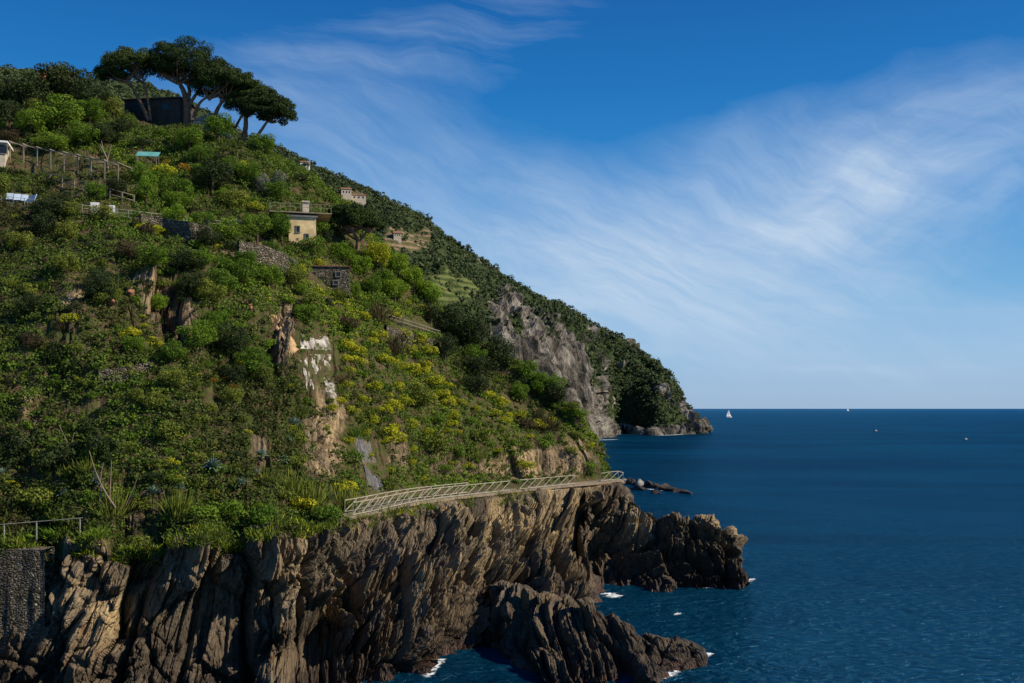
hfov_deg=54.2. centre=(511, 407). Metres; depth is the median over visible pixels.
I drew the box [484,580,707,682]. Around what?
rock shelf
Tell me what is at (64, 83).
broadleaf tree
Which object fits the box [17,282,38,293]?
shrub
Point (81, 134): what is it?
broadleaf tree
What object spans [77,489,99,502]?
shrub
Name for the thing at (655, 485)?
boulder
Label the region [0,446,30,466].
shrub
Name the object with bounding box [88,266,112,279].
broadleaf tree
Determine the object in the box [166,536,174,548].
shrub
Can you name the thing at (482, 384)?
broadleaf tree
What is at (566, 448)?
shrub
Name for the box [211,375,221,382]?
shrub
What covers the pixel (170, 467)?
shrub
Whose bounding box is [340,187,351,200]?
house
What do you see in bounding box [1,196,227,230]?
wire fence
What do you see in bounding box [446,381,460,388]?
shrub
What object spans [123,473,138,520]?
dead tree
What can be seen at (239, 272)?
broadleaf tree
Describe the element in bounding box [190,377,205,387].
broom bush
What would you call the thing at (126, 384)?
shrub
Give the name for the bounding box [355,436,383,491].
rock netting
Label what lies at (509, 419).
spurge bush
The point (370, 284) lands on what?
broadleaf tree
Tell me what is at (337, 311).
shrub
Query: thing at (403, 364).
spurge bush
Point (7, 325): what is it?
shrub
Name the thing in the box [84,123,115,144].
broadleaf tree
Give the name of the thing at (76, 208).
broadleaf tree
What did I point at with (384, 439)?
spurge bush
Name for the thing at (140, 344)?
broadleaf tree
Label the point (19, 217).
broom bush
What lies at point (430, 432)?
spurge bush
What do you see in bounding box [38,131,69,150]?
broadleaf tree
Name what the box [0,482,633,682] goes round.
sea cliff
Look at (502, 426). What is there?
shrub
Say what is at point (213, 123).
broadleaf tree
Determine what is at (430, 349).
spurge bush
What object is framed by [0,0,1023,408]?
sky
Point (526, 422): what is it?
shrub
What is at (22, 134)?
shrub
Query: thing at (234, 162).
broadleaf tree
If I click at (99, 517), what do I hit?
broom bush
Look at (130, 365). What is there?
shrub
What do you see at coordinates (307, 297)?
shrub
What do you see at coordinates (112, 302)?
boulder
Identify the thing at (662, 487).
boulder
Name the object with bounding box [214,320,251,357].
broadleaf tree
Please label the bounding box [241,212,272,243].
broadleaf tree
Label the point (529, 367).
broadleaf tree
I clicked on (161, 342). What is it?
spurge bush
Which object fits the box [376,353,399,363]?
spurge bush
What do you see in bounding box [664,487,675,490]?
boulder
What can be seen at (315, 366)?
concrete patch
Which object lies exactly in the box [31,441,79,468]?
shrub
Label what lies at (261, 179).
broadleaf tree
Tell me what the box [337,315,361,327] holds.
shrub
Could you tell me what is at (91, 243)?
shrub
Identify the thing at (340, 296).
broadleaf tree
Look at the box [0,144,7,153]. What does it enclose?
window
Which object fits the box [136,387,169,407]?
broadleaf tree
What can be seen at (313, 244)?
broadleaf tree
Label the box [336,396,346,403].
spurge bush
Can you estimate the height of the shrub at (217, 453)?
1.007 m
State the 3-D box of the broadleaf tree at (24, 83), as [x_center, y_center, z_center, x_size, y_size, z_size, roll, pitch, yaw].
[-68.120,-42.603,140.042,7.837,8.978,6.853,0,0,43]
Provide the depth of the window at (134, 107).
152.86 m
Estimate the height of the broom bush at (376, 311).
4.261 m
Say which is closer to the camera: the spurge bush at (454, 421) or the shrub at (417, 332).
the spurge bush at (454, 421)
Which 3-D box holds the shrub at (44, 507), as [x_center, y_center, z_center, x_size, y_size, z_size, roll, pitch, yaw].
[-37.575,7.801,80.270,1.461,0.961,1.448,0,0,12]
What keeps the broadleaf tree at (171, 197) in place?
on the hillside
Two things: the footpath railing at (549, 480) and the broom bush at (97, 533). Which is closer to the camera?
the broom bush at (97, 533)
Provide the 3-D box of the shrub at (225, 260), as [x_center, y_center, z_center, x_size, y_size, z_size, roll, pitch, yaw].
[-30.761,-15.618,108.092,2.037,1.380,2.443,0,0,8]
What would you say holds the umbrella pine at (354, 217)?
on the hillside
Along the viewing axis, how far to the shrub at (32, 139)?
131.40 m
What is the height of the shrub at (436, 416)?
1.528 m
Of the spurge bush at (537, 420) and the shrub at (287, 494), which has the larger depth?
the spurge bush at (537, 420)
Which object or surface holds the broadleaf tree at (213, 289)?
on the hillside
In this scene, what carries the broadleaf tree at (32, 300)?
on the hillside
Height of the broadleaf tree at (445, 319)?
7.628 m
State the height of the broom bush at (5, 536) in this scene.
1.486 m
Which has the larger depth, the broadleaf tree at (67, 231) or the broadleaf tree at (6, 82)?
the broadleaf tree at (6, 82)
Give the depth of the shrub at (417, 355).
128.29 m
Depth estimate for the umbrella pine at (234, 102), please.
149.19 m
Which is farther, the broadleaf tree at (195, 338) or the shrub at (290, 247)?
the shrub at (290, 247)
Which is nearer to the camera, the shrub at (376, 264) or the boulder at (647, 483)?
the shrub at (376, 264)
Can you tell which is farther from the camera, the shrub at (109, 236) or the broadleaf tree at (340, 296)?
the broadleaf tree at (340, 296)
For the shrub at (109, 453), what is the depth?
82.50 m
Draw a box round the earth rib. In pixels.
[268,314,298,353]
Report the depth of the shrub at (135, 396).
87.29 m
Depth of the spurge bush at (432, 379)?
126.36 m
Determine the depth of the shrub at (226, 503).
81.67 m
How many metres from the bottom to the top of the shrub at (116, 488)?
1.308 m
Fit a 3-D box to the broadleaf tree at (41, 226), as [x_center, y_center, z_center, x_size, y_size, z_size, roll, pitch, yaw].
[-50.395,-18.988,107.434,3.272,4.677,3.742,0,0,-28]
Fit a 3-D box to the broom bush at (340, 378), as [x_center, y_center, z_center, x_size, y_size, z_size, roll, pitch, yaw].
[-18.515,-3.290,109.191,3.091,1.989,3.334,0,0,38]
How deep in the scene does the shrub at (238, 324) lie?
101.22 m
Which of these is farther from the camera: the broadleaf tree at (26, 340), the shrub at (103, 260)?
the shrub at (103, 260)
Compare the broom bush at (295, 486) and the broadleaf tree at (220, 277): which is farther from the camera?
the broadleaf tree at (220, 277)
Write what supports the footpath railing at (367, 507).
on the footpath
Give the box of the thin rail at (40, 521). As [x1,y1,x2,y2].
[0,517,82,540]
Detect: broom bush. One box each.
[0,273,24,287]
[0,526,47,541]
[7,213,26,218]
[8,509,22,517]
[17,371,30,377]
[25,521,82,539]
[39,279,51,287]
[45,507,75,522]
[52,316,68,329]
[55,463,79,477]
[69,451,105,472]
[71,523,123,539]
[89,483,136,520]
[95,510,110,519]
[102,469,127,481]
[119,440,136,450]
[122,211,134,218]
[140,345,156,352]
[155,479,205,520]
[165,132,178,142]
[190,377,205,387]
[201,359,215,366]
[221,475,246,485]
[229,461,245,469]
[248,193,262,202]
[255,471,279,482]
[278,467,312,500]
[290,404,312,419]
[292,475,317,488]
[294,474,334,508]
[327,479,362,512]
[332,371,360,383]
[342,424,368,438]
[347,448,360,456]
[353,293,378,308]
[363,406,377,414]
[365,293,395,324]
[374,267,389,275]
[383,330,413,357]
[383,476,398,492]
[412,357,431,368]
[421,501,439,509]
[471,448,487,460]
[530,411,565,431]
[532,411,547,418]
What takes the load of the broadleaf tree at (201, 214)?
on the hillside
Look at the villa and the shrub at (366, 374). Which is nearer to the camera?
the shrub at (366, 374)
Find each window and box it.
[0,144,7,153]
[129,101,145,113]
[161,102,169,110]
[295,225,299,232]
[332,280,338,284]
[335,271,340,276]
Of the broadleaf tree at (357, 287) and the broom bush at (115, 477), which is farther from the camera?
the broadleaf tree at (357, 287)
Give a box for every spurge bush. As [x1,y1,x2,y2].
[4,480,20,487]
[11,487,53,508]
[59,312,79,323]
[118,327,141,336]
[129,190,147,199]
[147,336,163,348]
[152,163,177,173]
[152,224,164,231]
[168,457,179,464]
[176,163,190,172]
[247,201,265,209]
[289,497,316,511]
[294,264,306,271]
[313,258,327,265]
[324,403,338,410]
[334,479,358,491]
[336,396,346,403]
[338,380,355,387]
[341,338,361,350]
[341,354,352,360]
[341,437,356,442]
[345,366,356,371]
[347,405,360,413]
[351,355,368,363]
[353,346,367,355]
[357,395,371,401]
[359,311,371,319]
[364,380,381,389]
[367,414,379,423]
[368,329,388,337]
[368,337,378,343]
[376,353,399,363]
[379,403,394,412]
[379,436,389,442]
[380,428,407,442]
[382,423,401,433]
[386,399,404,409]
[392,381,404,387]
[394,361,409,368]
[398,327,412,336]
[398,393,415,404]
[406,362,429,374]
[406,418,419,429]
[408,344,418,353]
[414,333,427,343]
[418,360,433,369]
[421,427,433,436]
[423,344,439,353]
[424,373,444,384]
[436,389,450,398]
[441,395,457,404]
[444,381,454,388]
[446,419,458,425]
[448,411,460,418]
[457,399,467,405]
[471,405,480,411]
[484,390,497,397]
[488,408,501,415]
[495,396,510,406]
[499,416,512,422]
[512,409,527,417]
[513,458,537,469]
[533,418,547,428]
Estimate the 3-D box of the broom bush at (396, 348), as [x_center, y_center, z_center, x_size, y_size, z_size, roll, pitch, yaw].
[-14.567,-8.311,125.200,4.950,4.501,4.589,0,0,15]
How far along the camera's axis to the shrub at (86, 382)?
87.28 m
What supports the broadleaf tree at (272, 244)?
on the hillside
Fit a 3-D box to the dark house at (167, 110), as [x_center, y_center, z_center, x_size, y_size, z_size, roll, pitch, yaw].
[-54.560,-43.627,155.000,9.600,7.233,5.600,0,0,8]
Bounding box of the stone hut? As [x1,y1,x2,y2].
[306,265,350,297]
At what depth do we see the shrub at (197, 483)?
83.71 m
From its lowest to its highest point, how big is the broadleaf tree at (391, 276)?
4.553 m
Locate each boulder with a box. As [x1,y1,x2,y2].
[106,299,114,304]
[127,289,134,295]
[460,633,482,646]
[499,601,514,621]
[521,587,538,612]
[523,493,531,505]
[532,577,546,589]
[534,488,547,504]
[575,597,594,608]
[597,491,604,502]
[610,499,619,507]
[626,477,635,484]
[630,485,644,490]
[635,479,643,485]
[644,480,651,487]
[650,483,659,488]
[650,490,660,493]
[658,483,670,490]
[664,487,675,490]
[670,488,687,491]
[681,490,692,493]
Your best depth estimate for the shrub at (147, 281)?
97.76 m
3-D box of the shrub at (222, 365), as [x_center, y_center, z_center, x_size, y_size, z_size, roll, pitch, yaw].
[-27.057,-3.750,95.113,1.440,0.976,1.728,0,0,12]
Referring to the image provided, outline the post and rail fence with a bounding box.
[49,173,134,205]
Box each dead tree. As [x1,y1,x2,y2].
[89,450,115,507]
[100,141,110,171]
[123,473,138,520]
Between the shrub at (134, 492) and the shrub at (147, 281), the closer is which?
the shrub at (134, 492)
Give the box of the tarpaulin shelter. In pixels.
[135,151,159,164]
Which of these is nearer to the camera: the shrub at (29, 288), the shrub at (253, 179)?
the shrub at (29, 288)
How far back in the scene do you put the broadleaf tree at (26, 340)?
88.55 m
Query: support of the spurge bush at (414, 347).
on the hillside
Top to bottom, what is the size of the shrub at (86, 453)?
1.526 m
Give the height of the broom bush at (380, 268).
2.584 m
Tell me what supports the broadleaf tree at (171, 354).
on the hillside
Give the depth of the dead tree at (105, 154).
124.94 m
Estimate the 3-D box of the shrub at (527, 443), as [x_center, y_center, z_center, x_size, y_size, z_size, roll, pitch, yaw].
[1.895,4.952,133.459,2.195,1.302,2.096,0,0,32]
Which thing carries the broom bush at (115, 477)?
on the hillside
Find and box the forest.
[0,64,707,433]
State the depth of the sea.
156.58 m
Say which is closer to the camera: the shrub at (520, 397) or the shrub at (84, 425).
the shrub at (84, 425)
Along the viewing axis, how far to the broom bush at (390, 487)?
105.23 m
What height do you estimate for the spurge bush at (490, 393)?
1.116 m
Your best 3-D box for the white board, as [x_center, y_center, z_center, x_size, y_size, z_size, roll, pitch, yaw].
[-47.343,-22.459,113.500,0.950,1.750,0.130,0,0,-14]
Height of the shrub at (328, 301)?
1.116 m
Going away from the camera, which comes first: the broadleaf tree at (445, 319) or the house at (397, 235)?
the broadleaf tree at (445, 319)
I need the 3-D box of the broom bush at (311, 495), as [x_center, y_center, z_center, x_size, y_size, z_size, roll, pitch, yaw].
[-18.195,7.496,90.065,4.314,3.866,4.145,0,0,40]
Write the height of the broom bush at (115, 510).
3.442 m
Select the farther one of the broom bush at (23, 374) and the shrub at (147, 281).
the shrub at (147, 281)
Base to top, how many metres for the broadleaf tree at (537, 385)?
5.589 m
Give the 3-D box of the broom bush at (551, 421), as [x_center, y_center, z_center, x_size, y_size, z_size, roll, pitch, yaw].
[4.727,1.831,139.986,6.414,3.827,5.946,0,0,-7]
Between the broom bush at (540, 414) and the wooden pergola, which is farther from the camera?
the broom bush at (540, 414)
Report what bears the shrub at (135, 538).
on the hillside
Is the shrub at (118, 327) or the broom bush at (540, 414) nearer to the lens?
the shrub at (118, 327)
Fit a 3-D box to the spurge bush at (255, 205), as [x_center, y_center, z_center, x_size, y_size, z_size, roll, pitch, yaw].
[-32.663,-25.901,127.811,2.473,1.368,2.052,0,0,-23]
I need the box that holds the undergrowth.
[0,79,617,563]
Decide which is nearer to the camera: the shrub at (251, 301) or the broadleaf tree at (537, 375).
the shrub at (251, 301)
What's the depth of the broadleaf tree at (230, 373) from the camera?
93.94 m
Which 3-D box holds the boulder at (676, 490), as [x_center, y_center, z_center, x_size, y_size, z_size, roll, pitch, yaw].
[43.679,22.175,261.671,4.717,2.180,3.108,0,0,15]
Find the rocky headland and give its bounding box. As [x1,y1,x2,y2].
[584,485,749,591]
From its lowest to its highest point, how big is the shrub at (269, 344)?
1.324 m
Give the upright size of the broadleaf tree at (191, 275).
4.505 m
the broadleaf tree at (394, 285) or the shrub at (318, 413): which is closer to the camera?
the shrub at (318, 413)
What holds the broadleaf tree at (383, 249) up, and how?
on the hillside
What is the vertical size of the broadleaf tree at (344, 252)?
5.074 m
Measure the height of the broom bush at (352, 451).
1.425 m
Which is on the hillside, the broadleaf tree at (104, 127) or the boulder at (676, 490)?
the broadleaf tree at (104, 127)
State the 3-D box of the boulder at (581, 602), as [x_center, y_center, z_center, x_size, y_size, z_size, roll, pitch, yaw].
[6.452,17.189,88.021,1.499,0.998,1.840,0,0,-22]
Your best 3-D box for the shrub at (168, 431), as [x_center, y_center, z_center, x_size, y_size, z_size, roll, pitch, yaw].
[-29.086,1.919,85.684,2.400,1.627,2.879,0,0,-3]
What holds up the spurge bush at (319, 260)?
on the hillside
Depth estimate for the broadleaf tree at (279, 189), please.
130.37 m
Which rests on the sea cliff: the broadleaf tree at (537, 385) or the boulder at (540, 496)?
the boulder at (540, 496)
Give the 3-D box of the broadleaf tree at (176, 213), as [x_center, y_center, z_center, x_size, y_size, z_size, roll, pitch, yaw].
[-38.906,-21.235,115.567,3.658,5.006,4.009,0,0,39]
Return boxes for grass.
[0,486,535,567]
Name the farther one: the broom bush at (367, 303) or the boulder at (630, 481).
the boulder at (630, 481)
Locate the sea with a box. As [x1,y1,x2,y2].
[361,409,1023,682]
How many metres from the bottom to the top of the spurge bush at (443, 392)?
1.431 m
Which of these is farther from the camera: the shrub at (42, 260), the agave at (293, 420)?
the shrub at (42, 260)
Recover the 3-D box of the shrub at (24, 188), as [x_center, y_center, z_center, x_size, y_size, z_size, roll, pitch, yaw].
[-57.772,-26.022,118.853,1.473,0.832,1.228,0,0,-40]
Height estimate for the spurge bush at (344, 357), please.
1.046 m
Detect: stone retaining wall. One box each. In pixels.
[0,546,54,664]
[98,345,201,389]
[139,214,212,246]
[237,241,288,280]
[384,326,440,351]
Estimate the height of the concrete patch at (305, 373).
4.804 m
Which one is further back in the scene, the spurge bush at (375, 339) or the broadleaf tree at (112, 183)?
the spurge bush at (375, 339)
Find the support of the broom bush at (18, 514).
on the hillside
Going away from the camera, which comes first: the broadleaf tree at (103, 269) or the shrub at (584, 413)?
the broadleaf tree at (103, 269)
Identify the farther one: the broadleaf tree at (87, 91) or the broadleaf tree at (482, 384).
the broadleaf tree at (87, 91)
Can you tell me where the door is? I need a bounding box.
[321,276,326,286]
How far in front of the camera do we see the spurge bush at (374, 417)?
109.47 m
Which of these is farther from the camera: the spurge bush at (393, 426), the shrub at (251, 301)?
the spurge bush at (393, 426)
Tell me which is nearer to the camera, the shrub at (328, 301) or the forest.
the shrub at (328, 301)
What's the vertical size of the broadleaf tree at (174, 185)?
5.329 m
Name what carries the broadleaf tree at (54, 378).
on the hillside
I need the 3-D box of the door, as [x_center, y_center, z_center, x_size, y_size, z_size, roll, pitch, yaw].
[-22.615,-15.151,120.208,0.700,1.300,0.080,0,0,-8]
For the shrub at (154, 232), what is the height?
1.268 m
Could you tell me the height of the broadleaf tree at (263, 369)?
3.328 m
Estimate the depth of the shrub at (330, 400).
103.46 m
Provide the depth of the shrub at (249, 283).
107.00 m
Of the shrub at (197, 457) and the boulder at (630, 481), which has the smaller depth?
the shrub at (197, 457)
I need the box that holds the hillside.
[0,96,613,566]
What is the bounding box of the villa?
[269,200,331,261]
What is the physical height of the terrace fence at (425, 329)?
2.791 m
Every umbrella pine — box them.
[92,45,157,121]
[142,35,233,124]
[187,63,258,118]
[218,84,248,137]
[222,77,277,141]
[239,89,297,143]
[327,202,385,249]
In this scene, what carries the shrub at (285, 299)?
on the hillside
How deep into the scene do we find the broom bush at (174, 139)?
137.59 m
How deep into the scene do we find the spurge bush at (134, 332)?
91.69 m
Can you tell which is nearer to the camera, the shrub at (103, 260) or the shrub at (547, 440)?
the shrub at (103, 260)
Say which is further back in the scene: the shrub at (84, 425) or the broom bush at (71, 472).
the shrub at (84, 425)
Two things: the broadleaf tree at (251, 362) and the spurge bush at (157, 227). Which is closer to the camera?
the broadleaf tree at (251, 362)
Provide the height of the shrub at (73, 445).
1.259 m
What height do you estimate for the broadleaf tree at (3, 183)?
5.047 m
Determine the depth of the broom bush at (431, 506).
105.18 m
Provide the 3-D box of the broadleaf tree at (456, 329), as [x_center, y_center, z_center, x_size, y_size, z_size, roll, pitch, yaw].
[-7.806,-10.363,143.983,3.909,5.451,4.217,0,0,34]
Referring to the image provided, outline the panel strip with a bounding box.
[6,193,36,202]
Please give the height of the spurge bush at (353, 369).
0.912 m
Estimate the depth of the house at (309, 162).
734.86 m
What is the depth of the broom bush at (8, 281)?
96.03 m
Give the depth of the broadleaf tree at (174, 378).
88.84 m
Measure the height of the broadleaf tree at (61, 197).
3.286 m
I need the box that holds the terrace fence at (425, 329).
[388,314,438,332]
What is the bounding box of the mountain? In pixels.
[0,69,712,438]
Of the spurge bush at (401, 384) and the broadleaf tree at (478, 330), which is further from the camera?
the broadleaf tree at (478, 330)
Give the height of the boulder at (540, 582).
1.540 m
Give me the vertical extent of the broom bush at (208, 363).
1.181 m
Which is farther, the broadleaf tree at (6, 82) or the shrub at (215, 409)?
the broadleaf tree at (6, 82)
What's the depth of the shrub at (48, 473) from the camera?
82.11 m
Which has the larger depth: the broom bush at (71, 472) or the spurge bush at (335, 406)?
the spurge bush at (335, 406)
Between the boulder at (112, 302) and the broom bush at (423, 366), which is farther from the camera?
the broom bush at (423, 366)
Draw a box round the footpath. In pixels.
[339,479,623,519]
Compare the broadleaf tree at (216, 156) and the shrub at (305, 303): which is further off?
the broadleaf tree at (216, 156)
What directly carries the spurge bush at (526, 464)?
on the hillside
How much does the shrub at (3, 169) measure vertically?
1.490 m
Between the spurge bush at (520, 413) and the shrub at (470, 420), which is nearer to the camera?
the shrub at (470, 420)
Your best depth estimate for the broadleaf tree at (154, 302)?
99.06 m
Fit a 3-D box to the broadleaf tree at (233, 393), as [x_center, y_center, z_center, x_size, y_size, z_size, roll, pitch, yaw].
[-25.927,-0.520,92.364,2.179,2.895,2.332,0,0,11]
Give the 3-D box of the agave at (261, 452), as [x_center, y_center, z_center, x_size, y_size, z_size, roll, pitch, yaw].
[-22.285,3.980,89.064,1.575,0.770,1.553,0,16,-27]
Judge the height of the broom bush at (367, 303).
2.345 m
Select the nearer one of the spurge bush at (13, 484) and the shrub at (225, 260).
the spurge bush at (13, 484)
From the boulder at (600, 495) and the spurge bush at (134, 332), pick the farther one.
the boulder at (600, 495)
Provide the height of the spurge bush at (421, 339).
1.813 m
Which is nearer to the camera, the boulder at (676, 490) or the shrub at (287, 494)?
the shrub at (287, 494)
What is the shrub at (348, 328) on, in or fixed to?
on the hillside
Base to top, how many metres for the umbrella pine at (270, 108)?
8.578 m
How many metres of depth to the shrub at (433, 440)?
118.51 m
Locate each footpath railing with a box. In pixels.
[344,482,467,511]
[352,481,509,514]
[520,475,575,488]
[601,471,623,480]
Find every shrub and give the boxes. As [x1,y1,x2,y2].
[0,166,6,172]
[0,323,13,330]
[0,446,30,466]
[1,377,11,384]
[2,426,38,453]
[7,169,28,176]
[11,409,23,416]
[14,331,36,340]
[17,132,30,137]
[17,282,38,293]
[17,398,26,403]
[19,185,29,191]
[24,422,32,429]
[25,478,37,486]
[29,136,46,146]
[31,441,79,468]
[37,499,52,510]
[39,258,47,263]
[42,438,63,450]
[42,469,53,475]
[58,440,83,451]
[65,300,81,310]
[66,342,85,351]
[76,418,97,431]
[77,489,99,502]
[80,379,97,386]
[80,442,101,457]
[81,426,126,452]
[84,240,108,247]
[86,392,100,398]
[93,406,110,414]
[97,258,108,265]
[99,485,122,499]
[100,448,121,460]
[105,234,114,239]
[110,131,124,141]
[111,324,123,331]
[111,346,121,350]
[115,382,129,389]
[119,174,130,179]
[120,363,134,375]
[124,487,138,496]
[125,535,151,544]
[126,388,144,399]
[129,136,151,146]
[130,295,141,300]
[130,496,152,510]
[136,278,154,289]
[137,221,155,234]
[141,470,163,481]
[147,514,156,518]
[152,231,163,240]
[153,459,169,467]
[154,421,186,439]
[156,127,166,135]
[157,280,169,286]
[159,446,174,454]
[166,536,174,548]
[167,463,179,469]
[170,488,178,494]
[185,451,207,460]
[185,475,209,488]
[189,504,219,522]
[190,239,202,247]
[191,414,212,424]
[204,499,246,523]
[205,403,218,412]
[207,451,226,459]
[208,463,226,472]
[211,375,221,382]
[213,187,230,196]
[215,257,235,268]
[217,363,233,371]
[226,240,236,248]
[226,512,250,524]
[229,322,247,330]
[229,450,244,457]
[237,414,249,422]
[243,277,255,286]
[243,298,254,304]
[247,310,257,316]
[248,177,259,187]
[249,503,275,525]
[263,338,277,347]
[274,363,283,368]
[277,486,293,497]
[284,245,292,250]
[284,298,294,304]
[286,450,308,465]
[288,364,297,369]
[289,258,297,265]
[289,429,307,443]
[294,174,307,182]
[301,293,325,307]
[301,299,320,311]
[303,396,311,403]
[310,504,343,525]
[311,409,320,415]
[324,298,333,306]
[326,242,343,249]
[326,398,334,402]
[330,307,341,315]
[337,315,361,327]
[338,390,350,399]
[341,322,355,333]
[353,414,364,421]
[357,370,368,377]
[370,260,383,267]
[411,330,430,340]
[411,351,423,358]
[421,430,449,450]
[431,412,446,423]
[439,464,454,471]
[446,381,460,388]
[453,446,464,456]
[465,417,477,423]
[470,427,491,440]
[492,376,501,382]
[498,424,506,430]
[506,438,517,445]
[510,377,527,384]
[511,388,527,398]
[516,418,535,429]
[519,440,533,448]
[535,432,556,448]
[564,446,577,453]
[568,408,589,416]
[570,430,583,437]
[583,457,596,469]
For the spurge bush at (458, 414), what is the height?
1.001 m
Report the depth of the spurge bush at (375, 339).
121.34 m
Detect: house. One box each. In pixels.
[0,140,13,167]
[122,96,195,124]
[191,113,232,137]
[300,161,310,170]
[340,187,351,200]
[351,194,366,205]
[392,231,401,243]
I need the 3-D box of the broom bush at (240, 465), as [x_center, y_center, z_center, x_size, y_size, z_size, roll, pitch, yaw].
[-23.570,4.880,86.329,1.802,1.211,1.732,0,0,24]
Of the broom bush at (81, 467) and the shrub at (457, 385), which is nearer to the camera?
the broom bush at (81, 467)
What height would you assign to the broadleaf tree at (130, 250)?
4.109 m
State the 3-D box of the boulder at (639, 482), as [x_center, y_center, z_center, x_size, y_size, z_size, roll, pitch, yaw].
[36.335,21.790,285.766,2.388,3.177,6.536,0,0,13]
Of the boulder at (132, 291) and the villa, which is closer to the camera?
the boulder at (132, 291)
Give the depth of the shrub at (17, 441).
82.70 m
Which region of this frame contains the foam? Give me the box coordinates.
[424,434,753,678]
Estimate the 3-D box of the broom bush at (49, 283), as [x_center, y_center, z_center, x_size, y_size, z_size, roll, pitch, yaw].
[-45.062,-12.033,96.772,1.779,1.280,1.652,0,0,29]
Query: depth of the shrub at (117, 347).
90.33 m
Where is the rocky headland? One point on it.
(671, 551)
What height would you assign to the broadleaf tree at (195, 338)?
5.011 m
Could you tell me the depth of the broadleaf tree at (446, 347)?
132.65 m
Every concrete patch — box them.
[300,334,330,350]
[300,358,313,389]
[310,354,330,373]
[323,378,336,397]
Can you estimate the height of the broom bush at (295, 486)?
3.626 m
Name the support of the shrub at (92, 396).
on the hillside
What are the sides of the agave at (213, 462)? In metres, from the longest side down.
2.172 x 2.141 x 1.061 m
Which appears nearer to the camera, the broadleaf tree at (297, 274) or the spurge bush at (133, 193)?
the broadleaf tree at (297, 274)
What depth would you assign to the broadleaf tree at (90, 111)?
139.67 m
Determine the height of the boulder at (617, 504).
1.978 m
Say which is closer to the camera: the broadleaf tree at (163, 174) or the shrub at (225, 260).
the shrub at (225, 260)
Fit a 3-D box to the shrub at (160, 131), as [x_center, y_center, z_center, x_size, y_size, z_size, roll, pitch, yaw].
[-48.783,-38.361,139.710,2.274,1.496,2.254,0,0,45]
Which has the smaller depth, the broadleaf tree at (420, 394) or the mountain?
the broadleaf tree at (420, 394)
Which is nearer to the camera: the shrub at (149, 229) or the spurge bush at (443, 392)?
the shrub at (149, 229)
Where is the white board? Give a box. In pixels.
[90,202,98,212]
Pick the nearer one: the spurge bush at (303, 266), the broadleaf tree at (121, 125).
the spurge bush at (303, 266)
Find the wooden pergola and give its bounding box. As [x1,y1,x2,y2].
[8,140,131,179]
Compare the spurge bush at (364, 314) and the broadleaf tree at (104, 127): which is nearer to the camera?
the spurge bush at (364, 314)
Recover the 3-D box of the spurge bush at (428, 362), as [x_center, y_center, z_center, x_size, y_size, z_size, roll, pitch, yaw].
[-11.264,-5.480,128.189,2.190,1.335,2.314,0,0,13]
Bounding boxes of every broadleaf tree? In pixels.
[0,70,52,109]
[0,76,14,95]
[0,83,32,107]
[0,99,24,128]
[0,127,21,141]
[0,173,11,198]
[4,231,34,252]
[13,107,47,133]
[13,292,47,317]
[20,331,46,348]
[22,97,44,113]
[26,209,58,236]
[28,77,55,92]
[28,198,70,219]
[29,61,98,98]
[32,93,84,128]
[37,340,67,363]
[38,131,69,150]
[43,373,64,388]
[45,65,69,86]
[48,192,71,206]
[49,251,80,276]
[54,219,77,240]
[57,200,83,215]
[63,119,100,144]
[71,77,111,108]
[73,97,106,123]
[83,181,107,200]
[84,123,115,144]
[84,269,123,306]
[87,204,115,223]
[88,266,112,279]
[90,281,122,304]
[91,122,112,144]
[103,96,123,118]
[104,177,128,196]
[106,117,133,132]
[115,240,145,263]
[120,335,144,351]
[132,160,151,178]
[133,242,169,282]
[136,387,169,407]
[137,171,158,203]
[149,165,176,182]
[151,292,169,313]
[157,366,187,389]
[158,176,193,195]
[158,338,188,363]
[160,203,194,222]
[161,190,193,206]
[167,245,209,271]
[172,279,201,297]
[174,126,203,150]
[175,318,218,356]
[177,268,207,297]
[187,143,215,163]
[188,246,211,266]
[189,163,222,186]
[189,211,216,224]
[190,158,234,195]
[191,222,221,247]
[193,276,227,305]
[195,320,222,338]
[200,267,238,294]
[202,112,236,140]
[203,309,231,329]
[208,216,246,239]
[209,151,225,163]
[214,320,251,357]
[216,155,240,172]
[216,387,244,405]
[218,188,250,208]
[219,364,247,382]
[227,257,259,280]
[233,345,273,374]
[234,250,257,265]
[235,159,262,181]
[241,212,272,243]
[248,133,276,153]
[249,364,274,382]
[255,173,271,196]
[257,263,284,288]
[260,238,280,251]
[262,179,287,199]
[269,209,291,241]
[270,169,286,186]
[285,266,308,286]
[292,283,308,295]
[292,303,318,321]
[297,235,325,258]
[316,222,329,236]
[319,226,333,245]
[328,240,356,263]
[334,200,352,205]
[334,288,348,305]
[349,254,372,278]
[350,283,360,298]
[364,241,391,265]
[364,273,382,291]
[373,268,395,286]
[380,278,409,301]
[387,251,409,280]
[401,265,424,290]
[404,380,436,406]
[413,280,442,302]
[419,302,438,325]
[435,303,464,336]
[435,332,457,362]
[443,323,472,342]
[445,311,490,349]
[460,355,498,380]
[461,375,489,397]
[462,343,488,363]
[478,335,516,366]
[509,380,529,403]
[514,359,538,380]
[527,371,547,385]
[530,375,551,399]
[545,372,567,397]
[545,381,567,403]
[567,401,579,411]
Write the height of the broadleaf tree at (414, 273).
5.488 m
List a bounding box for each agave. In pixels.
[142,485,160,495]
[202,457,225,471]
[257,449,267,457]
[278,454,291,463]
[289,417,300,423]
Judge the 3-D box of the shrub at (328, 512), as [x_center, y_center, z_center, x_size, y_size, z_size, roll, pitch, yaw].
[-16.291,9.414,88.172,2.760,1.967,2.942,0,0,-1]
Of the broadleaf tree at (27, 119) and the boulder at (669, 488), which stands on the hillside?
the broadleaf tree at (27, 119)

